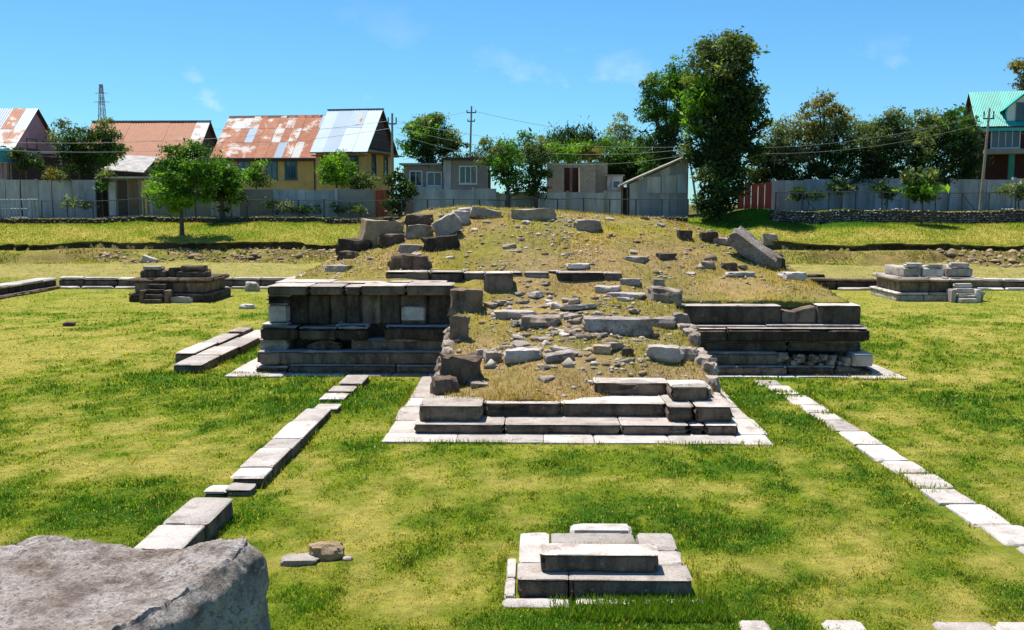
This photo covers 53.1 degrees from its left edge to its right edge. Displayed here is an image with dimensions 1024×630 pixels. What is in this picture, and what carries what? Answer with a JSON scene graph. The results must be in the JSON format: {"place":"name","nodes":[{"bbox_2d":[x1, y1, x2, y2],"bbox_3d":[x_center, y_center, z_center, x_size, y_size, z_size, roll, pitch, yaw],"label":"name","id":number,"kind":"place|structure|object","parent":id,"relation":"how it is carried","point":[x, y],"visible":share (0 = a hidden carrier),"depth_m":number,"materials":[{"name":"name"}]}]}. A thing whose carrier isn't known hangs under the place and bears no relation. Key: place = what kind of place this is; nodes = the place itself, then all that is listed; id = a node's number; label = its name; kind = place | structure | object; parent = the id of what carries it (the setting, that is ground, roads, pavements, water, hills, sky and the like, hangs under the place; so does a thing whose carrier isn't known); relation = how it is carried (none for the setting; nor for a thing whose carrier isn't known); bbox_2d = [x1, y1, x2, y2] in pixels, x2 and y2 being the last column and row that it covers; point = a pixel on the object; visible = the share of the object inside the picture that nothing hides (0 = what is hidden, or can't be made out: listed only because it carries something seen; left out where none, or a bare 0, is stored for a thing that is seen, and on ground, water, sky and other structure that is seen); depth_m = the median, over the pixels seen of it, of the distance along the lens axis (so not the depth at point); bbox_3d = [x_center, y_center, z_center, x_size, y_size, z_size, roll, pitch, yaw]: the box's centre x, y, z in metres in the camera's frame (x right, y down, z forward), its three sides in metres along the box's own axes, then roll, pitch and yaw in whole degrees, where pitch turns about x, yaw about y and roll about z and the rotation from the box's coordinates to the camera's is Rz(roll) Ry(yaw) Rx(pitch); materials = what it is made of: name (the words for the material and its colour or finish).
{"place":"outdoors","nodes":[
{"label":"outdoors","id":0,"kind":"place"},
{"bbox_2d":[0,204,1023,629],"bbox_3d":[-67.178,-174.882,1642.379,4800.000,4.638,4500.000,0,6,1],"label":"ground","id":1,"kind":"structure","parent":0,"point":[38,252],"depth_m":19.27,"materials":[{"name":"plant"}]},
{"bbox_2d":[0,198,38,218],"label":"bar gate","id":2,"kind":"structure","parent":1,"relation":"on","point":[32,208],"depth_m":79.54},
{"bbox_2d":[3,146,48,215],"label":"tree","id":3,"kind":"object","parent":1,"relation":"on","point":[23,156],"visible":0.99,"depth_m":84.07,"materials":[{"name":"green plant"}]},
{"bbox_2d":[0,108,59,178],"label":"house","id":4,"kind":"structure","parent":1,"relation":"on","point":[27,127],"depth_m":92.74,"materials":[{"name":"pink paint"}]},
{"bbox_2d":[0,278,60,298],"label":"stone wall","id":5,"kind":"structure","parent":1,"relation":"on","point":[22,287],"depth_m":55.04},
{"bbox_2d":[0,179,96,216],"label":"boundary wall","id":6,"kind":"structure","parent":1,"relation":"on","point":[40,190],"depth_m":85.20,"materials":[{"name":"metal"}]},
{"bbox_2d":[41,167,71,216],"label":"shrub","id":7,"kind":"object","parent":1,"relation":"on","point":[51,176],"visible":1,"depth_m":83.45,"materials":[{"name":"green plant"}]},
{"bbox_2d":[43,117,76,157],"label":"tree","id":8,"kind":"object","parent":1,"relation":"on","point":[52,134],"visible":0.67,"depth_m":93.86,"materials":[{"name":"green plant"}]},
{"bbox_2d":[7,152,115,216],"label":"shed","id":9,"kind":"structure","parent":1,"relation":"on","point":[30,174],"depth_m":89.00,"materials":[{"name":"grey metal"}]},
{"bbox_2d":[40,115,132,216],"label":"tree","id":10,"kind":"object","parent":1,"relation":"on","point":[84,150],"visible":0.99,"depth_m":85.13,"materials":[{"name":"green plant"}]},
{"bbox_2d":[92,167,114,216],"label":"shrub","id":11,"kind":"object","parent":1,"relation":"on","point":[102,182],"visible":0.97,"depth_m":82.03,"materials":[{"name":"green plant"}]},
{"bbox_2d":[100,155,163,216],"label":"shed","id":12,"kind":"structure","parent":1,"relation":"on","point":[133,166],"depth_m":87.43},
{"bbox_2d":[105,177,161,217],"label":"hut","id":13,"kind":"object","parent":1,"relation":"on","point":[119,188],"visible":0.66,"depth_m":82.54,"materials":[{"name":"stone"}]},
{"bbox_2d":[117,180,127,215],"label":"door","id":14,"kind":"structure","parent":13,"relation":"in","point":[121,184],"depth_m":82.52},
{"bbox_2d":[128,180,138,215],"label":"door","id":15,"kind":"structure","parent":13,"relation":"in","point":[133,187],"depth_m":82.52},
{"bbox_2d":[0,534,270,629],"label":"boulder","id":16,"kind":"object","parent":1,"relation":"on","point":[52,582],"visible":1,"depth_m":9.88,"materials":[{"name":"stone"}]},
{"bbox_2d":[87,120,217,189],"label":"house","id":17,"kind":"structure","parent":1,"relation":"on","point":[138,135],"depth_m":97.23,"materials":[{"name":"brown metal"}]},
{"bbox_2d":[59,276,288,288],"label":"stone wall","id":18,"kind":"structure","parent":1,"relation":"on","point":[75,282],"depth_m":58.53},
{"bbox_2d":[128,265,231,303],"bbox_3d":[-16.761,-1.628,51.423,4.132,1.808,4.619,0,6,1],"label":"shrine base","id":19,"kind":"object","parent":1,"relation":"on","point":[162,284],"visible":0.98,"depth_m":50.33,"materials":[{"name":"stone"}]},
{"bbox_2d":[137,137,225,235],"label":"tree","id":20,"kind":"object","parent":1,"relation":"on","point":[181,175],"visible":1,"depth_m":72.73,"materials":[{"name":"green plant"}]},
{"bbox_2d":[134,497,232,548],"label":"stone kerb","id":21,"kind":"structure","parent":1,"relation":"on","point":[194,521],"depth_m":14.52,"materials":[{"name":"stone"}]},
{"bbox_2d":[174,327,261,373],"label":"stone kerb","id":22,"kind":"structure","parent":1,"relation":"on","point":[210,353],"depth_m":31.73,"materials":[{"name":"stone"}]},
{"bbox_2d":[195,153,247,217],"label":"tree","id":23,"kind":"object","parent":1,"relation":"on","point":[231,182],"visible":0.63,"depth_m":78.07,"materials":[{"name":"green plant"}]},
{"bbox_2d":[241,158,275,188],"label":"shrub","id":24,"kind":"object","parent":1,"relation":"on","point":[253,172],"visible":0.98,"depth_m":82.75,"materials":[{"name":"green plant"}]},
{"bbox_2d":[150,188,374,218],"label":"boundary wall","id":25,"kind":"structure","parent":1,"relation":"on","point":[368,195],"depth_m":81.36,"materials":[{"name":"metal"}]},
{"bbox_2d":[210,115,325,189],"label":"house","id":26,"kind":"structure","parent":1,"relation":"on","point":[292,165],"depth_m":88.16,"materials":[{"name":"paint"}]},
{"bbox_2d":[203,404,341,496],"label":"stone kerb","id":27,"kind":"structure","parent":1,"relation":"on","point":[263,465],"depth_m":18.91,"materials":[{"name":"stone"}]},
{"bbox_2d":[261,195,321,215],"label":"shrub","id":28,"kind":"object","parent":1,"relation":"on","point":[290,204],"visible":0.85,"depth_m":80.48,"materials":[{"name":"green plant"}]},
{"bbox_2d":[280,552,318,565],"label":"boulder","id":29,"kind":"object","parent":1,"relation":"on","point":[300,559],"visible":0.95,"depth_m":13.61,"materials":[{"name":"stone"}]},
{"bbox_2d":[307,541,345,560],"bbox_3d":[-2.507,3.221,13.900,0.536,0.278,0.357,-1,6,-6],"label":"boulder","id":30,"kind":"object","parent":1,"relation":"on","point":[327,551],"visible":0.83,"depth_m":13.77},
{"bbox_2d":[315,148,357,188],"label":"tree","id":31,"kind":"object","parent":1,"relation":"on","point":[337,172],"visible":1,"depth_m":81.80,"materials":[{"name":"green plant"}]},
{"bbox_2d":[319,375,368,401],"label":"stone kerb","id":32,"kind":"structure","parent":1,"relation":"on","point":[348,383],"depth_m":26.05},
{"bbox_2d":[0,215,688,224],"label":"rubble wall","id":33,"kind":"structure","parent":1,"relation":"on","point":[194,220],"depth_m":78.03,"materials":[{"name":"stone"}]},
{"bbox_2d":[310,108,404,215],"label":"house","id":34,"kind":"structure","parent":1,"relation":"on","point":[366,150],"depth_m":87.05,"materials":[{"name":"paint"}]},
{"bbox_2d":[346,164,382,188],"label":"shrub","id":35,"kind":"object","parent":1,"relation":"on","point":[365,180],"visible":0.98,"depth_m":82.28,"materials":[{"name":"green plant"}]},
{"bbox_2d":[41,198,688,218],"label":"iron fence","id":36,"kind":"object","parent":1,"relation":"on","point":[375,206],"visible":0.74,"depth_m":78.84,"materials":[{"name":"metal"}]},
{"bbox_2d":[378,166,420,215],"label":"tree","id":37,"kind":"object","parent":1,"relation":"on","point":[407,188],"visible":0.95,"depth_m":79.51,"materials":[{"name":"green plant"}]},
{"bbox_2d":[394,111,472,173],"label":"tree","id":38,"kind":"object","parent":1,"relation":"on","point":[431,121],"visible":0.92,"depth_m":84.30,"materials":[{"name":"green plant"}]},
{"bbox_2d":[399,157,487,215],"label":"house","id":39,"kind":"structure","parent":1,"relation":"on","point":[458,173],"depth_m":83.45,"materials":[{"name":"grey concrete"}]},
{"bbox_2d":[458,166,477,184],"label":"window","id":40,"kind":"structure","parent":39,"relation":"in","point":[467,174],"depth_m":83.31,"materials":[{"name":"clear glass"}]},
{"bbox_2d":[413,187,495,212],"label":"boundary wall","id":41,"kind":"structure","parent":1,"relation":"on","point":[489,194],"depth_m":81.07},
{"bbox_2d":[439,135,535,188],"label":"tree","id":42,"kind":"object","parent":1,"relation":"on","point":[477,154],"visible":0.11,"depth_m":102.53,"materials":[{"name":"green plant"}]},
{"bbox_2d":[470,133,530,207],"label":"tree","id":43,"kind":"object","parent":1,"relation":"on","point":[498,160],"visible":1,"depth_m":79.30,"materials":[{"name":"green plant"}]},
{"bbox_2d":[0,208,1023,264],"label":"bank grass","id":44,"kind":"structure","parent":1,"relation":"on","point":[847,242],"depth_m":73.12,"materials":[{"name":"plant"}]},
{"bbox_2d":[514,128,557,208],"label":"tree","id":45,"kind":"object","parent":1,"relation":"on","point":[536,154],"visible":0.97,"depth_m":79.60,"materials":[{"name":"green plant"}]},
{"bbox_2d":[65,246,1023,267],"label":"bank rubble","id":46,"kind":"object","parent":1,"relation":"on","point":[949,252],"visible":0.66,"depth_m":68.52,"materials":[{"name":"stone"}]},
{"bbox_2d":[496,191,620,214],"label":"boundary wall","id":47,"kind":"structure","parent":1,"relation":"on","point":[602,203],"depth_m":80.73,"materials":[{"name":"grey metal"}]},
{"bbox_2d":[256,269,872,433],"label":"temple platform","id":48,"kind":"structure","parent":1,"relation":"on","point":[330,325],"depth_m":28.82,"materials":[{"name":"stone"}]},
{"bbox_2d":[295,204,849,419],"bbox_3d":[1.469,-1.222,33.721,17.280,4.688,24.320,0,6,1],"label":"terrain mound","id":49,"kind":"object","parent":1,"relation":"on","point":[477,253],"visible":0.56,"depth_m":30.86,"materials":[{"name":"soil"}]},
{"bbox_2d":[334,238,372,254],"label":"boulder","id":50,"kind":"object","parent":49,"relation":"on","point":[351,244],"visible":0.59,"depth_m":34.88,"materials":[{"name":"stone"}]},
{"bbox_2d":[358,218,404,245],"bbox_3d":[-4.567,-2.761,35.474,1.529,1.089,0.890,6,2,-14],"label":"boulder","id":51,"kind":"object","parent":49,"relation":"on","point":[371,229],"visible":0.53,"depth_m":35.07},
{"bbox_2d":[377,233,404,246],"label":"boulder","id":52,"kind":"object","parent":49,"relation":"on","point":[387,240],"visible":0.79,"depth_m":34.56,"materials":[{"name":"stone"}]},
{"bbox_2d":[387,253,431,269],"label":"boulder","id":53,"kind":"object","parent":49,"relation":"on","point":[410,261],"visible":0.74,"depth_m":31.31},
{"bbox_2d":[404,214,433,226],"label":"boulder","id":54,"kind":"object","parent":49,"relation":"on","point":[415,219],"visible":0.66,"depth_m":35.59,"materials":[{"name":"stone"}]},
{"bbox_2d":[405,224,433,238],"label":"boulder","id":55,"kind":"object","parent":49,"relation":"on","point":[416,231],"visible":0.81,"depth_m":34.59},
{"bbox_2d":[420,234,459,251],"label":"boulder","id":56,"kind":"object","parent":49,"relation":"on","point":[435,243],"visible":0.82,"depth_m":33.12,"materials":[{"name":"stone"}]},
{"bbox_2d":[430,375,459,394],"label":"boulder","id":57,"kind":"object","parent":49,"relation":"on","point":[441,385],"visible":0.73,"depth_m":22.48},
{"bbox_2d":[431,211,463,235],"bbox_3d":[-2.185,-3.009,34.382,1.013,0.684,0.586,-27,10,-7],"label":"boulder","id":58,"kind":"object","parent":49,"relation":"on","point":[448,224],"visible":0.87,"depth_m":34.13,"materials":[{"name":"stone"}]},
{"bbox_2d":[449,314,469,339],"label":"boulder","id":59,"kind":"object","parent":49,"relation":"on","point":[459,326],"visible":0.83,"depth_m":26.11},
{"bbox_2d":[439,352,482,385],"bbox_3d":[-1.170,1.313,23.345,0.999,0.870,0.886,2,6,-5],"label":"boulder","id":60,"kind":"object","parent":49,"relation":"on","point":[464,368],"visible":0.62,"depth_m":22.95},
{"bbox_2d":[447,287,482,315],"bbox_3d":[-1.307,-0.360,28.782,1.010,0.810,0.716,1,6,7],"label":"boulder","id":61,"kind":"object","parent":49,"relation":"on","point":[465,300],"visible":0.81,"depth_m":28.49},
{"bbox_2d":[469,206,501,218],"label":"boulder","id":62,"kind":"object","parent":49,"relation":"on","point":[478,212],"visible":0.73,"depth_m":35.91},
{"bbox_2d":[491,309,537,319],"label":"boulder","id":63,"kind":"object","parent":49,"relation":"on","point":[503,314],"visible":0.77,"depth_m":27.69,"materials":[{"name":"stone"}]},
{"bbox_2d":[502,347,541,363],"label":"boulder","id":64,"kind":"object","parent":49,"relation":"on","point":[517,354],"visible":0.9,"depth_m":24.19,"materials":[{"name":"stone"}]},
{"bbox_2d":[510,208,555,220],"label":"boulder","id":65,"kind":"object","parent":49,"relation":"on","point":[541,214],"visible":0.66,"depth_m":35.67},
{"bbox_2d":[519,314,560,330],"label":"boulder","id":66,"kind":"object","parent":49,"relation":"on","point":[531,321],"visible":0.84,"depth_m":26.65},
{"bbox_2d":[541,349,574,362],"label":"boulder","id":67,"kind":"object","parent":49,"relation":"on","point":[558,356],"visible":0.84,"depth_m":24.04,"materials":[{"name":"stone"}]},
{"bbox_2d":[304,207,829,397],"bbox_3d":[1.489,-0.956,30.009,16.322,4.407,16.255,0,6,1],"label":"rubble","id":68,"kind":"object","parent":49,"relation":"on","point":[568,362],"visible":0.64,"depth_m":29.75,"materials":[{"name":"stone"}]},
{"bbox_2d":[573,219,601,231],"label":"boulder","id":69,"kind":"object","parent":49,"relation":"on","point":[592,225],"visible":0.8,"depth_m":34.58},
{"bbox_2d":[581,316,653,335],"bbox_3d":[2.693,0.289,26.236,1.819,0.479,0.832,0,6,1],"label":"boulder","id":70,"kind":"object","parent":49,"relation":"on","point":[638,325],"visible":0.86,"depth_m":25.85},
{"bbox_2d":[647,286,682,305],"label":"boulder","id":71,"kind":"object","parent":49,"relation":"on","point":[663,294],"visible":0.79,"depth_m":28.94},
{"bbox_2d":[646,344,684,362],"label":"boulder","id":72,"kind":"object","parent":49,"relation":"on","point":[668,353],"visible":0.87,"depth_m":23.96,"materials":[{"name":"stone"}]},
{"bbox_2d":[726,226,782,268],"bbox_3d":[8.006,-2.128,33.732,1.977,0.560,0.815,38,30,11],"label":"boulder","id":73,"kind":"object","parent":49,"relation":"on","point":[742,241],"visible":0.96,"depth_m":33.48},
{"bbox_2d":[539,116,607,168],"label":"tree","id":74,"kind":"object","parent":1,"relation":"on","point":[573,136],"visible":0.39,"depth_m":98.16,"materials":[{"name":"green plant"}]},
{"bbox_2d":[543,138,605,162],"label":"tree","id":75,"kind":"object","parent":1,"relation":"on","point":[567,153],"visible":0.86,"depth_m":88.46,"materials":[{"name":"green plant"}]},
{"bbox_2d":[546,157,607,211],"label":"brick building","id":76,"kind":"structure","parent":1,"relation":"on","point":[582,177],"depth_m":82.30,"materials":[{"name":"brick"}]},
{"bbox_2d":[153,343,1023,629],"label":"edge grass","id":77,"kind":"structure","parent":1,"relation":"on","point":[902,477],"depth_m":20.45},
{"bbox_2d":[502,523,702,607],"bbox_3d":[1.124,3.116,13.312,2.453,0.556,2.405,0,6,1],"label":"stone pedestal","id":78,"kind":"object","parent":1,"relation":"on","point":[644,566],"visible":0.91,"depth_m":12.58,"materials":[{"name":"stone"}]},
{"bbox_2d":[583,133,659,186],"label":"tree","id":79,"kind":"object","parent":1,"relation":"on","point":[623,156],"visible":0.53,"depth_m":91.44,"materials":[{"name":"green plant"}]},
{"bbox_2d":[602,111,640,186],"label":"tree","id":80,"kind":"object","parent":1,"relation":"on","point":[622,130],"visible":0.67,"depth_m":102.25,"materials":[{"name":"green plant"}]},
{"bbox_2d":[548,590,733,622],"bbox_3d":[1.511,3.414,12.022,2.190,0.130,0.807,0,6,1],"label":"clover tuft","id":81,"kind":"object","parent":1,"relation":"on","point":[710,607],"visible":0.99,"depth_m":11.96,"materials":[{"name":"green plant"}]},
{"bbox_2d":[617,157,688,216],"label":"tin shed","id":82,"kind":"structure","parent":1,"relation":"on","point":[670,182],"depth_m":80.81,"materials":[{"name":"metal"}]},
{"bbox_2d":[633,53,702,176],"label":"tree","id":83,"kind":"object","parent":1,"relation":"on","point":[666,137],"visible":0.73,"depth_m":85.81,"materials":[{"name":"green plant"}]},
{"bbox_2d":[689,159,735,222],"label":"tree","id":84,"kind":"object","parent":1,"relation":"on","point":[714,191],"visible":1,"depth_m":76.06,"materials":[{"name":"green plant"}]},
{"bbox_2d":[671,26,773,214],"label":"tree","id":85,"kind":"object","parent":1,"relation":"on","point":[723,106],"visible":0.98,"depth_m":77.31,"materials":[{"name":"green plant"}]},
{"bbox_2d":[737,182,771,209],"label":"sheet gate","id":86,"kind":"structure","parent":1,"relation":"on","point":[755,200],"depth_m":83.10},
{"bbox_2d":[740,118,812,183],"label":"tree","id":87,"kind":"object","parent":1,"relation":"on","point":[778,169],"visible":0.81,"depth_m":85.00,"materials":[{"name":"green plant"}]},
{"bbox_2d":[785,185,827,210],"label":"shrub","id":88,"kind":"object","parent":1,"relation":"on","point":[799,189],"visible":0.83,"depth_m":81.60,"materials":[{"name":"green plant"}]},
{"bbox_2d":[773,87,871,179],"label":"tree","id":89,"kind":"object","parent":1,"relation":"on","point":[822,168],"visible":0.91,"depth_m":84.50,"materials":[{"name":"green plant"}]},
{"bbox_2d":[820,176,859,208],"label":"tree","id":90,"kind":"object","parent":1,"relation":"on","point":[841,186],"visible":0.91,"depth_m":82.04,"materials":[{"name":"green plant"}]},
{"bbox_2d":[770,178,948,210],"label":"boundary wall","id":91,"kind":"structure","parent":1,"relation":"on","point":[808,184],"depth_m":83.89,"materials":[{"name":"metal"}]},
{"bbox_2d":[831,105,915,186],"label":"tree","id":92,"kind":"object","parent":1,"relation":"on","point":[877,163],"visible":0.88,"depth_m":83.67,"materials":[{"name":"green plant"}]},
{"bbox_2d":[739,620,1023,629],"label":"path","id":93,"kind":"structure","parent":1,"relation":"on","point":[764,625],"depth_m":11.53,"materials":[{"name":"stone"}]},
{"bbox_2d":[867,179,899,208],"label":"tree","id":94,"kind":"object","parent":1,"relation":"on","point":[881,187],"visible":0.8,"depth_m":81.32,"materials":[{"name":"green plant"}]},
{"bbox_2d":[755,380,1023,553],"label":"path","id":95,"kind":"structure","parent":1,"relation":"on","point":[1006,533],"depth_m":17.76,"materials":[{"name":"stone"}]},
{"bbox_2d":[770,208,1023,223],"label":"rubble wall","id":96,"kind":"structure","parent":1,"relation":"on","point":[896,215],"depth_m":76.97,"materials":[{"name":"stone"}]},
{"bbox_2d":[775,191,1023,211],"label":"iron fence","id":97,"kind":"object","parent":1,"relation":"on","point":[882,198],"visible":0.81,"depth_m":78.23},
{"bbox_2d":[809,277,1023,290],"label":"stone wall","id":98,"kind":"structure","parent":1,"relation":"on","point":[1007,284],"depth_m":57.67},
{"bbox_2d":[891,165,949,222],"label":"tree","id":99,"kind":"object","parent":1,"relation":"on","point":[925,182],"visible":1,"depth_m":75.01,"materials":[{"name":"green plant"}]},
{"bbox_2d":[869,263,985,302],"bbox_3d":[21.236,-1.762,52.156,4.426,1.918,5.017,0,6,1],"label":"shrine base","id":100,"kind":"object","parent":1,"relation":"on","point":[954,282],"visible":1,"depth_m":50.91,"materials":[{"name":"stone"}]},
{"bbox_2d":[890,103,993,187],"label":"tree","id":101,"kind":"object","parent":1,"relation":"on","point":[958,148],"visible":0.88,"depth_m":83.01,"materials":[{"name":"green plant"}]},
{"bbox_2d":[948,177,1023,209],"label":"boundary wall","id":102,"kind":"structure","parent":1,"relation":"on","point":[970,186],"depth_m":83.17,"materials":[{"name":"metal"}]},
{"bbox_2d":[978,108,993,210],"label":"utility pole","id":103,"kind":"object","parent":1,"relation":"on","point":[983,168],"visible":0.91,"depth_m":78.29,"materials":[{"name":"metal"}]},
{"bbox_2d":[962,90,1023,179],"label":"house","id":104,"kind":"structure","parent":1,"relation":"on","point":[1005,146],"depth_m":89.65,"materials":[{"name":"metal"}]},
{"bbox_2d":[990,127,1020,148],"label":"window","id":105,"kind":"structure","parent":104,"relation":"in","point":[999,139],"depth_m":89.40,"materials":[{"name":"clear glass"}]},
{"bbox_2d":[992,178,1023,208],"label":"tree","id":106,"kind":"object","parent":1,"relation":"on","point":[1019,186],"visible":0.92,"depth_m":78.43,"materials":[{"name":"green plant"}]},
{"bbox_2d":[1004,57,1023,90],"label":"tree","id":107,"kind":"object","parent":1,"relation":"on","point":[1016,64],"visible":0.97,"depth_m":94.28,"materials":[{"name":"green plant"}]},
{"bbox_2d":[0,0,1023,203],"label":"sky","id":108,"kind":"structure","parent":0,"point":[540,62],"materials":[{"name":"blue"}]},
{"bbox_2d":[224,358,907,445],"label":"pavement","id":109,"kind":"structure","parent":0,"point":[402,427],"depth_m":21.10,"materials":[{"name":"stone"}]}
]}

